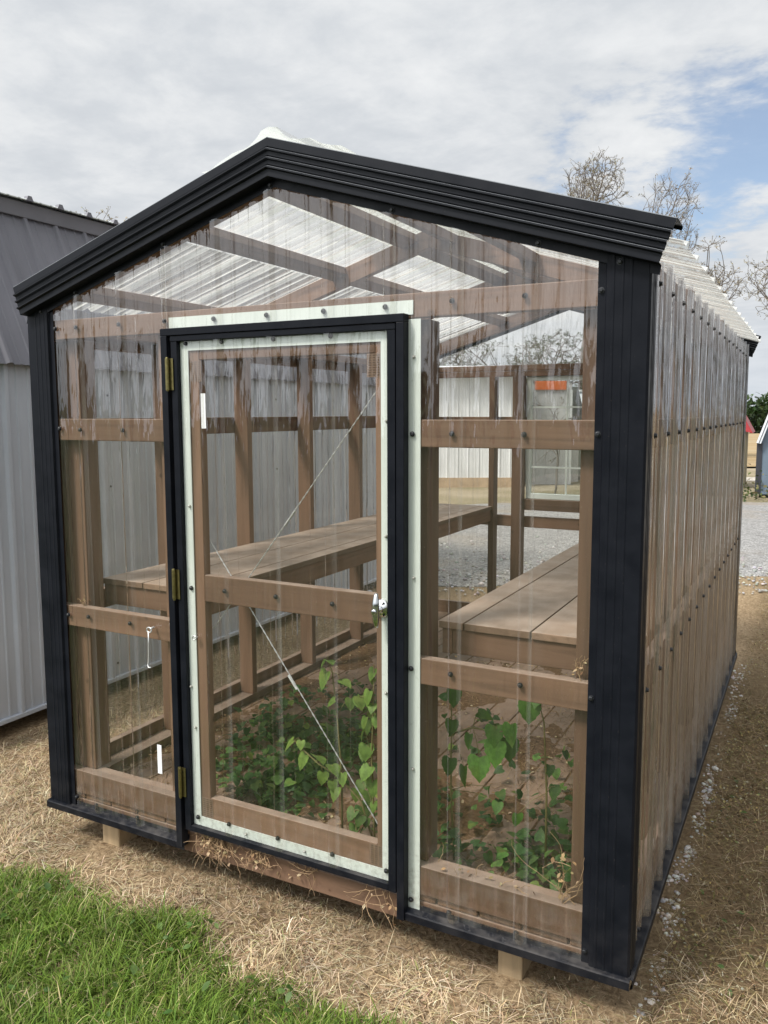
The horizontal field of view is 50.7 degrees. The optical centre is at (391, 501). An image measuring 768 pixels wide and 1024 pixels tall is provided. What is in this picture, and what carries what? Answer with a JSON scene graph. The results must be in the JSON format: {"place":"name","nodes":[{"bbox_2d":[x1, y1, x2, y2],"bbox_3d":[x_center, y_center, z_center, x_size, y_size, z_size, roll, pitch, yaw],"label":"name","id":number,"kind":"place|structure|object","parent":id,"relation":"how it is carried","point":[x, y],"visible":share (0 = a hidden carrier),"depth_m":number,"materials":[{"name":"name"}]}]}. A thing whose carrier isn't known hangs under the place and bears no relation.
{"place":"outdoors","nodes":[
{"label":"outdoors","id":0,"kind":"place"},
{"bbox_2d":[76,206,128,223],"bbox_3d":[-10.722,-5.751,29.563,3.122,9.609,2.649,3,7,27],"label":"bare tree","id":1,"kind":"object","parent":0,"point":[105,213],"visible":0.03,"depth_m":28.63,"materials":[{"name":"grey plant"}]},
{"bbox_2d":[0,854,456,1023],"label":"green grass","id":2,"kind":"structure","parent":0,"point":[65,914],"depth_m":2.65,"materials":[{"name":"green plant"}]},
{"bbox_2d":[0,432,767,1023],"bbox_3d":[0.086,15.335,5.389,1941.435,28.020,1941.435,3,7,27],"label":"ground","id":3,"kind":"structure","parent":0,"point":[500,984],"depth_m":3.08,"materials":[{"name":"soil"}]},
{"bbox_2d":[0,192,380,725],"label":"metal shed","id":4,"kind":"structure","parent":3,"relation":"on","point":[36,237],"depth_m":5.39,"materials":[{"name":"grey paint"}]},
{"bbox_2d":[0,725,767,1023],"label":"broad weeds","id":5,"kind":"object","parent":3,"relation":"on","point":[47,885],"visible":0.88,"depth_m":2.59,"materials":[{"name":"green plant"}]},
{"bbox_2d":[13,127,760,991],"bbox_3d":[0.456,-0.039,4.427,2.590,2.800,3.780,3,7,27],"label":"greenhouse","id":6,"kind":"object","parent":3,"relation":"on","point":[633,595],"visible":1,"depth_m":2.95,"materials":[{"name":"brown wood"}]},
{"bbox_2d":[183,832,247,871],"bbox_3d":[-0.689,1.335,3.096,0.329,0.154,0.099,3,7,27],"label":"dried vine","id":7,"kind":"object","parent":6,"relation":"hanging from","point":[213,846],"visible":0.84,"depth_m":3.10,"materials":[{"name":"plant"}]},
{"bbox_2d":[238,849,281,875],"bbox_3d":[-0.498,1.329,2.999,0.219,0.108,0.073,3,7,27],"label":"dried vine","id":8,"kind":"object","parent":6,"relation":"hanging from","point":[257,853],"visible":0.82,"depth_m":3.00,"materials":[{"name":"plant"}]},
{"bbox_2d":[165,323,396,892],"bbox_3d":[-0.394,0.355,2.839,0.936,1.878,0.119,3,7,27],"label":"door","id":9,"kind":"structure","parent":6,"relation":"in","point":[363,858],"depth_m":2.88,"materials":[{"name":"black paint"}]},
{"bbox_2d":[274,862,317,895],"bbox_3d":[-0.337,1.354,2.926,0.244,0.138,0.066,3,7,27],"label":"dried vine","id":10,"kind":"object","parent":6,"relation":"hanging from","point":[298,875],"visible":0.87,"depth_m":2.93,"materials":[{"name":"plant"}]},
{"bbox_2d":[285,737,372,836],"bbox_3d":[-0.228,1.088,3.021,0.376,0.389,0.095,3,7,27],"label":"sapling","id":11,"kind":"object","parent":6,"relation":"on","point":[323,776],"visible":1,"depth_m":3.01,"materials":[{"name":"green plant"}]},
{"bbox_2d":[319,658,354,827],"bbox_3d":[-0.204,0.925,2.976,0.146,0.720,0.064,2,7,16],"label":"sapling","id":12,"kind":"object","parent":6,"relation":"on","point":[324,675],"visible":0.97,"depth_m":2.97,"materials":[{"name":"green plant"}]},
{"bbox_2d":[352,666,376,836],"bbox_3d":[-0.075,0.930,2.938,0.150,0.718,0.106,3,7,27],"label":"sapling","id":13,"kind":"object","parent":6,"relation":"on","point":[365,754],"visible":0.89,"depth_m":2.91,"materials":[{"name":"green plant"}]},
{"bbox_2d":[344,884,400,934],"bbox_3d":[-0.059,1.382,2.780,0.122,0.169,0.227,-5,8,-36],"label":"dried vine","id":14,"kind":"object","parent":6,"relation":"hanging from","point":[363,906],"visible":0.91,"depth_m":2.77,"materials":[{"name":"plant"}]},
{"bbox_2d":[423,846,567,900],"bbox_3d":[0.301,1.200,2.621,0.548,0.106,0.053,3,7,27],"label":"dried vine","id":15,"kind":"object","parent":6,"relation":"on","point":[490,877],"visible":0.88,"depth_m":2.62,"materials":[{"name":"plant"}]},
{"bbox_2d":[511,832,584,904],"bbox_3d":[0.487,1.117,2.480,0.260,0.248,0.087,3,7,27],"label":"dried vine","id":16,"kind":"object","parent":6,"relation":"on","point":[562,858],"visible":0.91,"depth_m":2.49,"materials":[{"name":"plant"}]},
{"bbox_2d":[526,375,582,500],"bbox_3d":[1.295,-0.467,5.968,0.604,0.912,0.050,3,7,27],"label":"window","id":17,"kind":"structure","parent":6,"relation":"in","point":[530,379],"depth_m":6.03,"materials":[{"name":"white metal"}]},
{"bbox_2d":[572,656,588,681],"bbox_3d":[0.575,0.486,2.398,0.084,0.092,0.045,3,7,27],"label":"dried vine","id":18,"kind":"object","parent":6,"relation":"on","point":[580,668],"visible":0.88,"depth_m":2.40,"materials":[{"name":"plant"}]},
{"bbox_2d":[124,578,767,1023],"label":"dead stems","id":19,"kind":"object","parent":3,"relation":"on","point":[715,919],"depth_m":3.10,"materials":[{"name":"beige plant"}]},
{"bbox_2d":[439,366,530,487],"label":"white barn","id":20,"kind":"structure","parent":3,"relation":"on","point":[462,467],"depth_m":23.09,"materials":[{"name":"white metal"}]},
{"bbox_2d":[525,381,572,484],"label":"pale shed","id":21,"kind":"structure","parent":3,"relation":"on","point":[548,393],"depth_m":24.37,"materials":[{"name":"grey"}]},
{"bbox_2d":[534,393,581,493],"bbox_3d":[4.151,-1.454,20.480,1.412,2.574,1.666,3,7,27],"label":"bare tree","id":22,"kind":"object","parent":3,"relation":"on","point":[556,471],"visible":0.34,"depth_m":20.53,"materials":[{"name":"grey plant"}]},
{"bbox_2d":[571,387,581,481],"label":"dark roofed shed","id":23,"kind":"structure","parent":3,"relation":"on","point":[575,453],"depth_m":25.43,"materials":[{"name":"grey"}]},
{"bbox_2d":[578,450,580,479],"bbox_3d":[6.803,-1.585,27.592,1.500,1.920,2.400,0,6,0],"label":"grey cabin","id":24,"kind":"object","parent":3,"relation":"on","point":[579,462],"visible":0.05,"depth_m":26.53,"materials":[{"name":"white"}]},
{"bbox_2d":[633,664,749,1019],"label":"white pebbles","id":25,"kind":"object","parent":3,"relation":"on","point":[663,900],"visible":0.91,"depth_m":3.30,"materials":[{"name":"gravel"}]},
{"bbox_2d":[649,588,767,1023],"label":"weeds","id":26,"kind":"object","parent":3,"relation":"on","point":[731,887],"visible":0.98,"depth_m":3.48,"materials":[{"name":"plant"}]},
{"bbox_2d":[743,415,754,487],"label":"red roofed shed","id":27,"kind":"structure","parent":3,"relation":"on","point":[749,428],"depth_m":22.82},
{"bbox_2d":[743,464,767,501],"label":"tall weeds","id":28,"kind":"object","parent":3,"relation":"on","point":[755,493],"visible":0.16,"depth_m":18.91,"materials":[{"name":"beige plant"}]},
{"bbox_2d":[746,392,767,432],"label":"treeline","id":29,"kind":"object","parent":3,"relation":"on","point":[757,413],"visible":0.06,"depth_m":355.13,"materials":[{"name":"green plant"}]},
{"bbox_2d":[755,415,767,497],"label":"blue grey shed","id":30,"kind":"structure","parent":3,"relation":"on","point":[762,454],"depth_m":19.32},
{"bbox_2d":[0,0,767,418],"label":"sky","id":31,"kind":"structure","parent":0,"point":[121,105],"materials":[{"name":"white"}]},
{"bbox_2d":[117,616,661,894],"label":"soil","id":32,"kind":"structure","parent":0,"point":[514,804],"depth_m":3.78,"materials":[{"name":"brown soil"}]},
{"bbox_2d":[346,806,370,832],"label":"sapling","id":33,"kind":"object","parent":32,"relation":"in","point":[352,813],"visible":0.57,"depth_m":2.96,"materials":[{"name":"green plant"}]},
{"bbox_2d":[215,671,573,892],"bbox_3d":[0.085,1.102,3.680,2.013,0.264,1.557,3,7,27],"label":"ground ivy","id":34,"kind":"object","parent":32,"relation":"on","point":[269,780],"visible":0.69,"depth_m":3.46,"materials":[{"name":"green plant"}]},
{"bbox_2d":[441,688,519,859],"bbox_3d":[0.308,0.942,2.791,0.293,0.724,0.103,3,7,27],"label":"sapling","id":35,"kind":"object","parent":32,"relation":"on","point":[498,747],"visible":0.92,"depth_m":2.76,"materials":[{"name":"green plant"}]},
{"bbox_2d":[512,700,561,868],"bbox_3d":[0.494,0.966,2.717,0.177,0.693,0.075,-3,7,-25],"label":"sapling","id":36,"kind":"object","parent":32,"relation":"on","point":[529,712],"visible":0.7,"depth_m":2.73,"materials":[{"name":"green plant"}]},
{"bbox_2d":[363,502,767,594],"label":"gravel road","id":37,"kind":"structure","parent":0,"point":[754,540],"depth_m":11.47,"materials":[{"name":"grey gravel"}]},
{"bbox_2d":[746,477,754,480],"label":"path","id":38,"kind":"structure","parent":0,"point":[751,478],"depth_m":26.91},
{"bbox_2d":[747,433,759,466],"bbox_3d":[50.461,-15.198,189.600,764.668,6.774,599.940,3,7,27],"label":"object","id":39,"kind":"structure","parent":0,"point":[752,447],"depth_m":63.91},
{"bbox_2d":[439,329,486,365],"bbox_3d":[2.265,-5.212,40.434,4.331,6.614,6.306,-4,7,-31],"label":"bare tree","id":40,"kind":"object","parent":39,"relation":"on","point":[452,363],"visible":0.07,"depth_m":39.37,"materials":[{"name":"grey plant"}]},
{"bbox_2d":[443,337,556,382],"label":"bare tree","id":41,"kind":"object","parent":39,"relation":"on","point":[489,353],"visible":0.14,"depth_m":40.55,"materials":[{"name":"grey plant"}]},
{"bbox_2d":[502,328,583,389],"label":"bare tree","id":42,"kind":"object","parent":39,"relation":"on","point":[543,349],"visible":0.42,"depth_m":41.89,"materials":[{"name":"grey plant"}]},
{"bbox_2d":[540,146,631,389],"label":"bare tree","id":43,"kind":"object","parent":39,"relation":"on","point":[586,182],"visible":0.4,"depth_m":41.03,"materials":[{"name":"grey plant"}]},
{"bbox_2d":[545,168,703,272],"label":"bare tree","id":44,"kind":"object","parent":39,"relation":"on","point":[676,213],"visible":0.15,"depth_m":43.51,"materials":[{"name":"grey plant"}]},
{"bbox_2d":[679,235,749,316],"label":"bare tree","id":45,"kind":"object","parent":39,"relation":"on","point":[718,283],"visible":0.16,"depth_m":43.92,"materials":[{"name":"grey plant"}]},
{"bbox_2d":[733,252,767,319],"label":"bare tree","id":46,"kind":"object","parent":39,"relation":"on","point":[758,286],"visible":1,"depth_m":40.51,"materials":[{"name":"grey plant"}]}
]}

